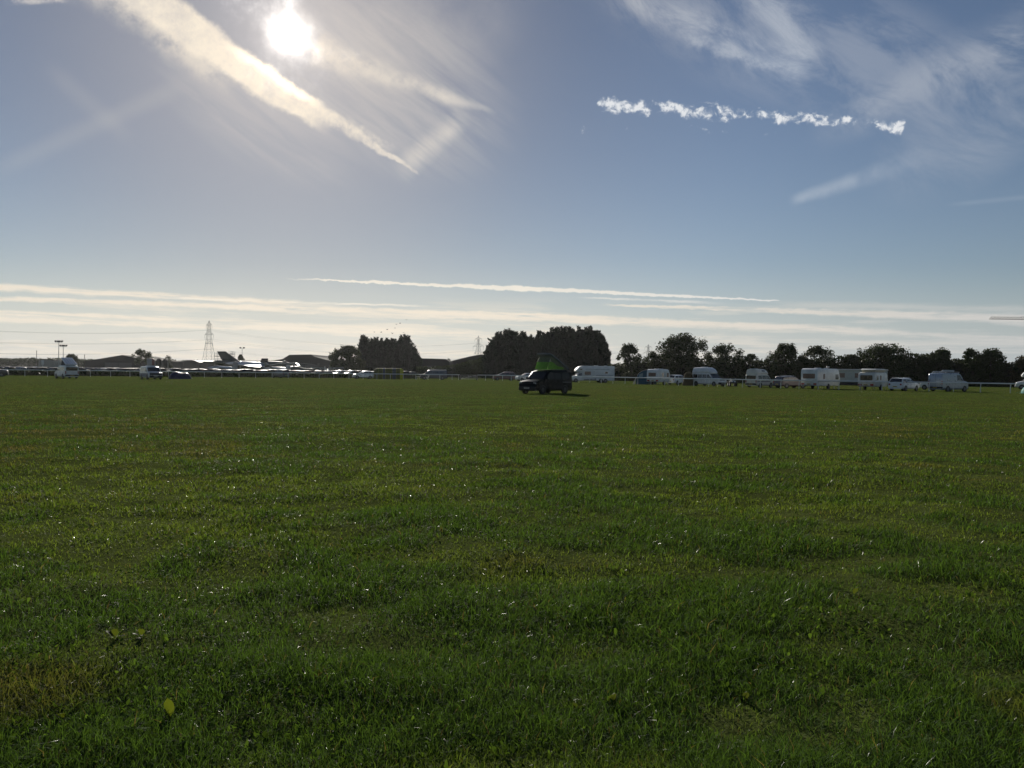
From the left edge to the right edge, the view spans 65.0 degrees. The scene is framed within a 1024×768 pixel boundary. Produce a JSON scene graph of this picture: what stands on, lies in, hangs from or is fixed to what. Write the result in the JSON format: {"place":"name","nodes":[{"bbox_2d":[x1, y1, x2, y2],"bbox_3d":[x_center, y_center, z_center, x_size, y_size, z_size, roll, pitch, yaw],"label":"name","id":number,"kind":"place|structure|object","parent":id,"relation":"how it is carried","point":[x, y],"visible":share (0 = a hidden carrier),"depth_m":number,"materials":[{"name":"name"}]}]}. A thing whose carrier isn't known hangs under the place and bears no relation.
{"place":"outdoors","nodes":[
{"label":"outdoors","id":0,"kind":"place"},
{"bbox_2d":[0,375,1023,767],"bbox_3d":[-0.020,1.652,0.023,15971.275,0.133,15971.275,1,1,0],"label":"ground","id":1,"kind":"structure","parent":0,"point":[460,545],"depth_m":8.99,"materials":[{"name":"plant"}]},
{"bbox_2d":[0,369,8,376],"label":"parked car","id":2,"kind":"object","parent":1,"relation":"on","point":[3,372],"visible":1,"depth_m":132.91,"materials":[{"name":"grey paint"}]},
{"bbox_2d":[39,359,61,367],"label":"cottage","id":3,"kind":"structure","parent":1,"relation":"on","point":[50,362],"depth_m":399.94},
{"bbox_2d":[55,340,62,365],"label":"floodlight mast","id":4,"kind":"object","parent":1,"relation":"on","point":[58,341],"visible":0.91,"depth_m":329.78,"materials":[{"name":"metal"}]},
{"bbox_2d":[55,357,78,378],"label":"campervan","id":5,"kind":"object","parent":1,"relation":"on","point":[68,367],"visible":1,"depth_m":118.66,"materials":[{"name":"white paint"}]},
{"bbox_2d":[66,367,77,370],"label":"rear window","id":6,"kind":"structure","parent":5,"relation":"in","point":[67,368],"depth_m":118.32,"materials":[{"name":"black glass"}]},
{"bbox_2d":[66,353,80,366],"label":"broadleaf tree","id":7,"kind":"object","parent":1,"relation":"on","point":[75,357],"visible":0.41,"depth_m":369.41,"materials":[{"name":"green plant"}]},
{"bbox_2d":[0,357,221,367],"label":"distant wood","id":8,"kind":"object","parent":1,"relation":"on","point":[28,362],"visible":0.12,"depth_m":635.75,"materials":[{"name":"green plant"}]},
{"bbox_2d":[105,628,128,639],"bbox_3d":[-2.384,1.497,4.865,0.138,0.085,0.104,1,1,39],"label":"dock plant","id":9,"kind":"object","parent":1,"relation":"on","point":[114,632],"visible":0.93,"depth_m":4.84,"materials":[{"name":"green plant"}]},
{"bbox_2d":[83,355,182,368],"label":"hangar","id":10,"kind":"structure","parent":1,"relation":"on","point":[123,361],"depth_m":429.91,"materials":[{"name":"metal"}]},
{"bbox_2d":[105,363,117,367],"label":"door","id":11,"kind":"structure","parent":10,"relation":"in","point":[107,365],"depth_m":429.85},
{"bbox_2d":[118,363,130,367],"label":"door","id":12,"kind":"structure","parent":10,"relation":"in","point":[120,365],"depth_m":429.85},
{"bbox_2d":[132,628,149,639],"bbox_3d":[-2.255,1.509,4.907,0.076,0.078,0.111,1,1,26],"label":"dock plant","id":13,"kind":"object","parent":1,"relation":"on","point":[141,631],"visible":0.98,"depth_m":4.88,"materials":[{"name":"green plant"}]},
{"bbox_2d":[131,348,153,366],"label":"broadleaf tree","id":14,"kind":"object","parent":1,"relation":"on","point":[141,354],"visible":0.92,"depth_m":378.50,"materials":[{"name":"green plant"}]},
{"bbox_2d":[139,365,161,379],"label":"campervan","id":15,"kind":"object","parent":1,"relation":"on","point":[149,371],"visible":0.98,"depth_m":119.92,"materials":[{"name":"white paint"}]},
{"bbox_2d":[156,359,161,367],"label":"storage tank","id":16,"kind":"object","parent":1,"relation":"on","point":[159,363],"visible":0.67,"depth_m":351.05,"materials":[{"name":"metal"}]},
{"bbox_2d":[162,359,167,368],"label":"storage tank","id":17,"kind":"object","parent":1,"relation":"on","point":[165,363],"visible":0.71,"depth_m":351.12,"materials":[{"name":"metal"}]},
{"bbox_2d":[165,355,172,367],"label":"broadleaf tree","id":18,"kind":"object","parent":1,"relation":"on","point":[169,361],"visible":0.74,"depth_m":389.87,"materials":[{"name":"green plant"}]},
{"bbox_2d":[163,698,183,720],"bbox_3d":[-1.629,1.541,3.824,0.105,0.130,0.090,1,1,0],"label":"dock plant","id":19,"kind":"object","parent":1,"relation":"on","point":[169,705],"visible":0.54,"depth_m":3.81,"materials":[{"name":"green plant"}]},
{"bbox_2d":[167,372,190,378],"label":"parked car","id":20,"kind":"object","parent":1,"relation":"on","point":[176,375],"visible":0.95,"depth_m":128.24,"materials":[{"name":"metal"}]},
{"bbox_2d":[182,360,220,368],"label":"hangar","id":21,"kind":"structure","parent":1,"relation":"on","point":[193,364],"depth_m":519.95,"materials":[{"name":"metal"}]},
{"bbox_2d":[202,321,214,360],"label":"pylon","id":22,"kind":"object","parent":1,"relation":"on","point":[208,342],"visible":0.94,"depth_m":799.16,"materials":[{"name":"metal"}]},
{"bbox_2d":[23,330,645,350],"bbox_3d":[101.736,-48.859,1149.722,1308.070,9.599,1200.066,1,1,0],"label":"power cable","id":23,"kind":"object","parent":22,"relation":"hanging from","point":[184,331],"visible":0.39,"depth_m":741.86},
{"bbox_2d":[8,368,417,378],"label":"hedge","id":24,"kind":"object","parent":1,"relation":"on","point":[32,372],"visible":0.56,"depth_m":170.31,"materials":[{"name":"green plant"}]},
{"bbox_2d":[208,361,237,369],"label":"jet aircraft","id":25,"kind":"object","parent":1,"relation":"on","point":[234,366],"visible":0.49,"depth_m":275.53,"materials":[{"name":"silver metal"}]},
{"bbox_2d":[3,369,459,379],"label":"running rail","id":26,"kind":"object","parent":1,"relation":"on","point":[248,372],"visible":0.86,"depth_m":160.88,"materials":[{"name":"plastic"}]},
{"bbox_2d":[225,358,267,368],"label":"jet aircraft","id":27,"kind":"object","parent":1,"relation":"on","point":[263,362],"visible":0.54,"depth_m":281.99,"materials":[{"name":"silver metal"}]},
{"bbox_2d":[203,351,293,368],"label":"jet bomber","id":28,"kind":"object","parent":1,"relation":"on","point":[225,357],"visible":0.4,"depth_m":299.13,"materials":[{"name":"paint"}]},
{"bbox_2d":[236,360,274,369],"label":"workshop","id":29,"kind":"structure","parent":1,"relation":"on","point":[256,368],"depth_m":429.95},
{"bbox_2d":[263,365,290,369],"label":"jet aircraft","id":30,"kind":"object","parent":1,"relation":"on","point":[287,367],"visible":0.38,"depth_m":288.89,"materials":[{"name":"silver metal"}]},
{"bbox_2d":[272,369,289,377],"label":"parked car","id":31,"kind":"object","parent":1,"relation":"on","point":[280,375],"visible":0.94,"depth_m":166.78,"materials":[{"name":"grey paint"}]},
{"bbox_2d":[273,363,319,370],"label":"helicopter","id":32,"kind":"object","parent":1,"relation":"on","point":[294,367],"visible":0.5,"depth_m":291.77,"materials":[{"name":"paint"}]},
{"bbox_2d":[275,354,339,370],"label":"hangar","id":33,"kind":"structure","parent":1,"relation":"on","point":[309,360],"depth_m":399.89,"materials":[{"name":"metal"}]},
{"bbox_2d":[327,345,367,370],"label":"broadleaf tree","id":34,"kind":"object","parent":1,"relation":"on","point":[355,362],"visible":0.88,"depth_m":282.75,"materials":[{"name":"green plant"}]},
{"bbox_2d":[352,371,373,378],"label":"parked car","id":35,"kind":"object","parent":1,"relation":"on","point":[367,376],"visible":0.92,"depth_m":169.32,"materials":[{"name":"silver metal"}]},
{"bbox_2d":[357,334,371,370],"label":"conifer tree","id":36,"kind":"object","parent":1,"relation":"on","point":[363,348],"visible":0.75,"depth_m":298.69,"materials":[{"name":"green plant"}]},
{"bbox_2d":[367,338,374,370],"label":"conifer tree","id":37,"kind":"object","parent":1,"relation":"on","point":[372,346],"visible":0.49,"depth_m":301.40,"materials":[{"name":"green plant"}]},
{"bbox_2d":[371,338,389,370],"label":"conifer tree","id":38,"kind":"object","parent":1,"relation":"on","point":[380,358],"visible":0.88,"depth_m":298.31,"materials":[{"name":"green plant"}]},
{"bbox_2d":[374,368,402,378],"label":"tunnel tent","id":39,"kind":"object","parent":1,"relation":"on","point":[395,373],"visible":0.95,"depth_m":169.78,"materials":[{"name":"fabric"}]},
{"bbox_2d":[384,337,393,367],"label":"conifer tree","id":40,"kind":"object","parent":1,"relation":"on","point":[388,342],"visible":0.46,"depth_m":301.38,"materials":[{"name":"green plant"}]},
{"bbox_2d":[390,338,408,370],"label":"conifer tree","id":41,"kind":"object","parent":1,"relation":"on","point":[399,352],"visible":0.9,"depth_m":298.33,"materials":[{"name":"green plant"}]},
{"bbox_2d":[398,334,415,371],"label":"conifer tree","id":42,"kind":"object","parent":1,"relation":"on","point":[407,340],"visible":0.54,"depth_m":301.25,"materials":[{"name":"green plant"}]},
{"bbox_2d":[410,353,422,371],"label":"conifer tree","id":43,"kind":"object","parent":1,"relation":"on","point":[417,359],"visible":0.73,"depth_m":298.85,"materials":[{"name":"green plant"}]},
{"bbox_2d":[420,370,446,379],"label":"parked van","id":44,"kind":"object","parent":1,"relation":"on","point":[442,377],"visible":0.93,"depth_m":171.15,"materials":[{"name":"grey paint"}]},
{"bbox_2d":[422,358,452,368],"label":"shed","id":45,"kind":"structure","parent":1,"relation":"on","point":[428,362],"depth_m":329.92,"materials":[{"name":"metal"}]},
{"bbox_2d":[416,359,477,377],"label":"hedge","id":46,"kind":"object","parent":1,"relation":"on","point":[423,370],"visible":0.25,"depth_m":256.04,"materials":[{"name":"green plant"}]},
{"bbox_2d":[454,362,479,377],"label":"broadleaf tree","id":47,"kind":"object","parent":1,"relation":"on","point":[464,369],"visible":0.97,"depth_m":230.41,"materials":[{"name":"green plant"}]},
{"bbox_2d":[452,354,482,364],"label":"shed","id":48,"kind":"structure","parent":1,"relation":"on","point":[465,359],"depth_m":349.88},
{"bbox_2d":[472,357,483,377],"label":"broadleaf tree","id":49,"kind":"object","parent":1,"relation":"on","point":[479,367],"visible":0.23,"depth_m":234.31,"materials":[{"name":"green plant"}]},
{"bbox_2d":[473,336,483,354],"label":"pylon","id":50,"kind":"object","parent":1,"relation":"on","point":[478,337],"visible":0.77,"depth_m":1059.57,"materials":[{"name":"metal"}]},
{"bbox_2d":[481,342,500,377],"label":"conifer tree","id":51,"kind":"object","parent":1,"relation":"on","point":[490,361],"visible":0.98,"depth_m":226.59,"materials":[{"name":"green plant"}]},
{"bbox_2d":[483,331,510,373],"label":"conifer tree","id":52,"kind":"object","parent":1,"relation":"on","point":[499,342],"visible":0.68,"depth_m":228.80,"materials":[{"name":"green plant"}]},
{"bbox_2d":[492,372,514,380],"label":"parked car","id":53,"kind":"object","parent":1,"relation":"on","point":[510,378],"visible":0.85,"depth_m":171.19,"materials":[{"name":"grey paint"}]},
{"bbox_2d":[503,327,518,371],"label":"conifer tree","id":54,"kind":"object","parent":1,"relation":"on","point":[509,335],"visible":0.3,"depth_m":231.46,"materials":[{"name":"green plant"}]},
{"bbox_2d":[0,423,1023,767],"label":"clover","id":55,"kind":"object","parent":1,"relation":"on","point":[386,741],"visible":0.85,"depth_m":4.79,"materials":[{"name":"green plant"}]},
{"bbox_2d":[508,331,535,374],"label":"conifer tree","id":56,"kind":"object","parent":1,"relation":"on","point":[521,356],"visible":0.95,"depth_m":226.09,"materials":[{"name":"green plant"}]},
{"bbox_2d":[515,373,530,380],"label":"parked car","id":57,"kind":"object","parent":1,"relation":"on","point":[517,378],"visible":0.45,"depth_m":164.96,"materials":[{"name":"silver metal"}]},
{"bbox_2d":[529,334,539,370],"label":"conifer tree","id":58,"kind":"object","parent":1,"relation":"on","point":[534,341],"visible":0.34,"depth_m":229.47,"materials":[{"name":"green plant"}]},
{"bbox_2d":[534,330,544,352],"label":"conifer tree","id":59,"kind":"object","parent":1,"relation":"on","point":[538,337],"visible":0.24,"depth_m":232.72,"materials":[{"name":"green plant"}]},
{"bbox_2d":[519,353,571,393],"bbox_3d":[2.745,-0.844,65.009,2.240,3.332,4.929,1,1,40],"label":"campervan","id":60,"kind":"object","parent":1,"relation":"on","point":[548,378],"visible":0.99,"depth_m":64.50,"materials":[{"name":"black paint"}]},
{"bbox_2d":[554,373,561,378],"bbox_3d":[3.696,-0.636,64.778,0.082,0.520,0.950,1,1,40],"label":"side window","id":61,"kind":"structure","parent":60,"relation":"in","point":[556,375],"depth_m":64.74,"materials":[{"name":"black glass"}]},
{"bbox_2d":[535,327,565,369],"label":"conifer tree","id":62,"kind":"object","parent":1,"relation":"on","point":[550,341],"visible":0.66,"depth_m":226.14,"materials":[{"name":"green plant"}]},
{"bbox_2d":[556,326,571,369],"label":"conifer tree","id":63,"kind":"object","parent":1,"relation":"on","point":[562,331],"visible":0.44,"depth_m":229.09,"materials":[{"name":"green plant"}]},
{"bbox_2d":[566,326,574,339],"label":"conifer tree","id":64,"kind":"object","parent":1,"relation":"on","point":[570,330],"visible":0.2,"depth_m":233.06,"materials":[{"name":"green plant"}]},
{"bbox_2d":[565,325,595,375],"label":"conifer tree","id":65,"kind":"object","parent":1,"relation":"on","point":[580,354],"visible":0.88,"depth_m":225.83,"materials":[{"name":"green plant"}]},
{"bbox_2d":[572,365,614,382],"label":"motorhome","id":66,"kind":"object","parent":1,"relation":"on","point":[599,372],"visible":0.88,"depth_m":152.91,"materials":[{"name":"white paint"}]},
{"bbox_2d":[585,325,602,365],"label":"conifer tree","id":67,"kind":"object","parent":1,"relation":"on","point":[596,337],"visible":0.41,"depth_m":229.00,"materials":[{"name":"green plant"}]},
{"bbox_2d":[595,330,608,349],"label":"conifer tree","id":68,"kind":"object","parent":1,"relation":"on","point":[603,339],"visible":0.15,"depth_m":233.31,"materials":[{"name":"green plant"}]},
{"bbox_2d":[595,343,611,365],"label":"conifer tree","id":69,"kind":"object","parent":1,"relation":"on","point":[603,358],"visible":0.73,"depth_m":226.86,"materials":[{"name":"green plant"}]},
{"bbox_2d":[599,693,617,709],"bbox_3d":[0.498,1.573,4.019,0.106,0.083,0.087,0,1,-21],"label":"dock plant","id":70,"kind":"object","parent":1,"relation":"on","point":[613,696],"visible":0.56,"depth_m":4.00,"materials":[{"name":"green plant"}]},
{"bbox_2d":[616,343,646,380],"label":"broadleaf tree","id":71,"kind":"object","parent":1,"relation":"on","point":[627,351],"visible":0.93,"depth_m":195.49,"materials":[{"name":"green plant"}]},
{"bbox_2d":[646,351,663,369],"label":"broadleaf tree","id":72,"kind":"object","parent":1,"relation":"on","point":[652,356],"visible":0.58,"depth_m":195.98,"materials":[{"name":"green plant"}]},
{"bbox_2d":[647,369,669,384],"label":"caravan","id":73,"kind":"object","parent":1,"relation":"on","point":[655,374],"visible":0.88,"depth_m":132.28,"materials":[{"name":"white paint"}]},
{"bbox_2d":[633,370,656,383],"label":"awning","id":74,"kind":"object","parent":73,"relation":"attached to","point":[643,373],"visible":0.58,"depth_m":133.30,"materials":[{"name":"blue fabric"}]},
{"bbox_2d":[668,375,683,383],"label":"parked car","id":75,"kind":"object","parent":1,"relation":"on","point":[675,380],"visible":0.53,"depth_m":137.53,"materials":[{"name":"white paint"}]},
{"bbox_2d":[655,332,709,375],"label":"broadleaf tree","id":76,"kind":"object","parent":1,"relation":"on","point":[686,347],"visible":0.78,"depth_m":192.18,"materials":[{"name":"green plant"}]},
{"bbox_2d":[682,372,694,385],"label":"toilet tent","id":77,"kind":"object","parent":1,"relation":"on","point":[688,382],"visible":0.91,"depth_m":124.92,"materials":[{"name":"green fabric"}]},
{"bbox_2d":[692,367,726,385],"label":"campervan","id":78,"kind":"object","parent":1,"relation":"on","point":[704,372],"visible":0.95,"depth_m":123.40,"materials":[{"name":"white paint"}]},
{"bbox_2d":[704,343,744,382],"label":"broadleaf tree","id":79,"kind":"object","parent":1,"relation":"on","point":[722,351],"visible":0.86,"depth_m":188.45,"materials":[{"name":"green plant"}]},
{"bbox_2d":[727,380,736,385],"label":"quad bike","id":80,"kind":"object","parent":1,"relation":"on","point":[730,382],"visible":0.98,"depth_m":122.31,"materials":[{"name":"metal"}]},
{"bbox_2d":[740,691,752,704],"bbox_3d":[1.198,1.580,4.082,0.074,0.073,0.103,1,1,0],"label":"dock plant","id":81,"kind":"object","parent":1,"relation":"on","point":[746,694],"visible":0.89,"depth_m":4.06,"materials":[{"name":"green plant"}]},
{"bbox_2d":[477,375,1023,392],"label":"running rail","id":82,"kind":"object","parent":1,"relation":"on","point":[773,380],"visible":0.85,"depth_m":107.92,"materials":[{"name":"plastic"}]},
{"bbox_2d":[734,353,766,382],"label":"broadleaf tree","id":83,"kind":"object","parent":1,"relation":"on","point":[750,357],"visible":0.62,"depth_m":187.21,"materials":[{"name":"green plant"}]},
{"bbox_2d":[745,369,772,387],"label":"campervan","id":84,"kind":"object","parent":1,"relation":"on","point":[756,373],"visible":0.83,"depth_m":113.66,"materials":[{"name":"white metal"}]},
{"bbox_2d":[764,343,801,379],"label":"broadleaf tree","id":85,"kind":"object","parent":1,"relation":"on","point":[788,350],"visible":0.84,"depth_m":184.73,"materials":[{"name":"green plant"}]},
{"bbox_2d":[773,376,806,387],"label":"parked car","id":86,"kind":"object","parent":1,"relation":"on","point":[787,384],"visible":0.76,"depth_m":111.00,"materials":[{"name":"paint"}]},
{"bbox_2d":[608,353,1022,386],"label":"hedge","id":87,"kind":"object","parent":1,"relation":"on","point":[958,368],"visible":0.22,"depth_m":182.46,"materials":[{"name":"green plant"}]},
{"bbox_2d":[795,345,835,377],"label":"broadleaf tree","id":88,"kind":"object","parent":1,"relation":"on","point":[822,353],"visible":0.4,"depth_m":182.79,"materials":[{"name":"green plant"}]},
{"bbox_2d":[801,368,839,388],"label":"caravan","id":89,"kind":"object","parent":1,"relation":"on","point":[814,375],"visible":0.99,"depth_m":106.03,"materials":[{"name":"white paint"}]},
{"bbox_2d":[803,374,814,378],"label":"rear window","id":90,"kind":"structure","parent":89,"relation":"in","point":[811,376],"depth_m":105.52,"materials":[{"name":"black glass"}]},
{"bbox_2d":[837,354,865,368],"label":"broadleaf tree","id":91,"kind":"object","parent":1,"relation":"on","point":[852,360],"visible":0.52,"depth_m":179.93,"materials":[{"name":"green plant"}]},
{"bbox_2d":[838,369,888,384],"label":"static caravan","id":92,"kind":"object","parent":1,"relation":"on","point":[848,374],"visible":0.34,"depth_m":157.44,"materials":[{"name":"white plastic"}]},
{"bbox_2d":[858,369,887,389],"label":"caravan","id":93,"kind":"object","parent":1,"relation":"on","point":[872,375],"visible":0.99,"depth_m":103.68,"materials":[{"name":"white paint"}]},
{"bbox_2d":[860,375,872,379],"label":"rear window","id":94,"kind":"structure","parent":93,"relation":"in","point":[862,377],"depth_m":103.28,"materials":[{"name":"black glass"}]},
{"bbox_2d":[856,343,914,379],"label":"broadleaf tree","id":95,"kind":"object","parent":1,"relation":"on","point":[877,351],"visible":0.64,"depth_m":175.83,"materials":[{"name":"green plant"}]},
{"bbox_2d":[888,377,918,390],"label":"parked car","id":96,"kind":"object","parent":1,"relation":"on","point":[902,384],"visible":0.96,"depth_m":99.78,"materials":[{"name":"white paint"}]},
{"bbox_2d":[910,354,935,384],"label":"broadleaf tree","id":97,"kind":"object","parent":1,"relation":"on","point":[920,361],"visible":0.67,"depth_m":174.30,"materials":[{"name":"green plant"}]},
{"bbox_2d":[919,383,930,389],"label":"parked car","id":98,"kind":"object","parent":1,"relation":"on","point":[923,386],"visible":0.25,"depth_m":112.73,"materials":[{"name":"white paint"}]},
{"bbox_2d":[926,347,954,372],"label":"broadleaf tree","id":99,"kind":"object","parent":1,"relation":"on","point":[939,357],"visible":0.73,"depth_m":171.84,"materials":[{"name":"green plant"}]},
{"bbox_2d":[928,372,967,391],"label":"parked van","id":100,"kind":"object","parent":1,"relation":"on","point":[945,377],"visible":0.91,"depth_m":98.86,"materials":[{"name":"white metal"}]},
{"bbox_2d":[958,348,988,385],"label":"broadleaf tree","id":101,"kind":"object","parent":1,"relation":"on","point":[969,363],"visible":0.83,"depth_m":169.25,"materials":[{"name":"green plant"}]},
{"bbox_2d":[972,348,1009,386],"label":"broadleaf tree","id":102,"kind":"object","parent":1,"relation":"on","point":[993,356],"visible":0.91,"depth_m":167.75,"materials":[{"name":"green plant"}]},
{"bbox_2d":[989,317,1023,319],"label":"tower crane","id":103,"kind":"object","parent":1,"relation":"on","point":[1010,318],"visible":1,"depth_m":479.57,"materials":[{"name":"metal"}]},
{"bbox_2d":[1008,355,1023,384],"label":"broadleaf tree","id":104,"kind":"object","parent":1,"relation":"on","point":[1015,378],"visible":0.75,"depth_m":164.70,"materials":[{"name":"green plant"}]},
{"bbox_2d":[1015,373,1023,388],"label":"motorhome","id":105,"kind":"object","parent":1,"relation":"on","point":[1020,386],"visible":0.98,"depth_m":131.42,"materials":[{"name":"white paint"}]},
{"bbox_2d":[0,0,1023,365],"label":"sky","id":106,"kind":"structure","parent":0,"point":[755,176],"materials":[{"name":"blue"}]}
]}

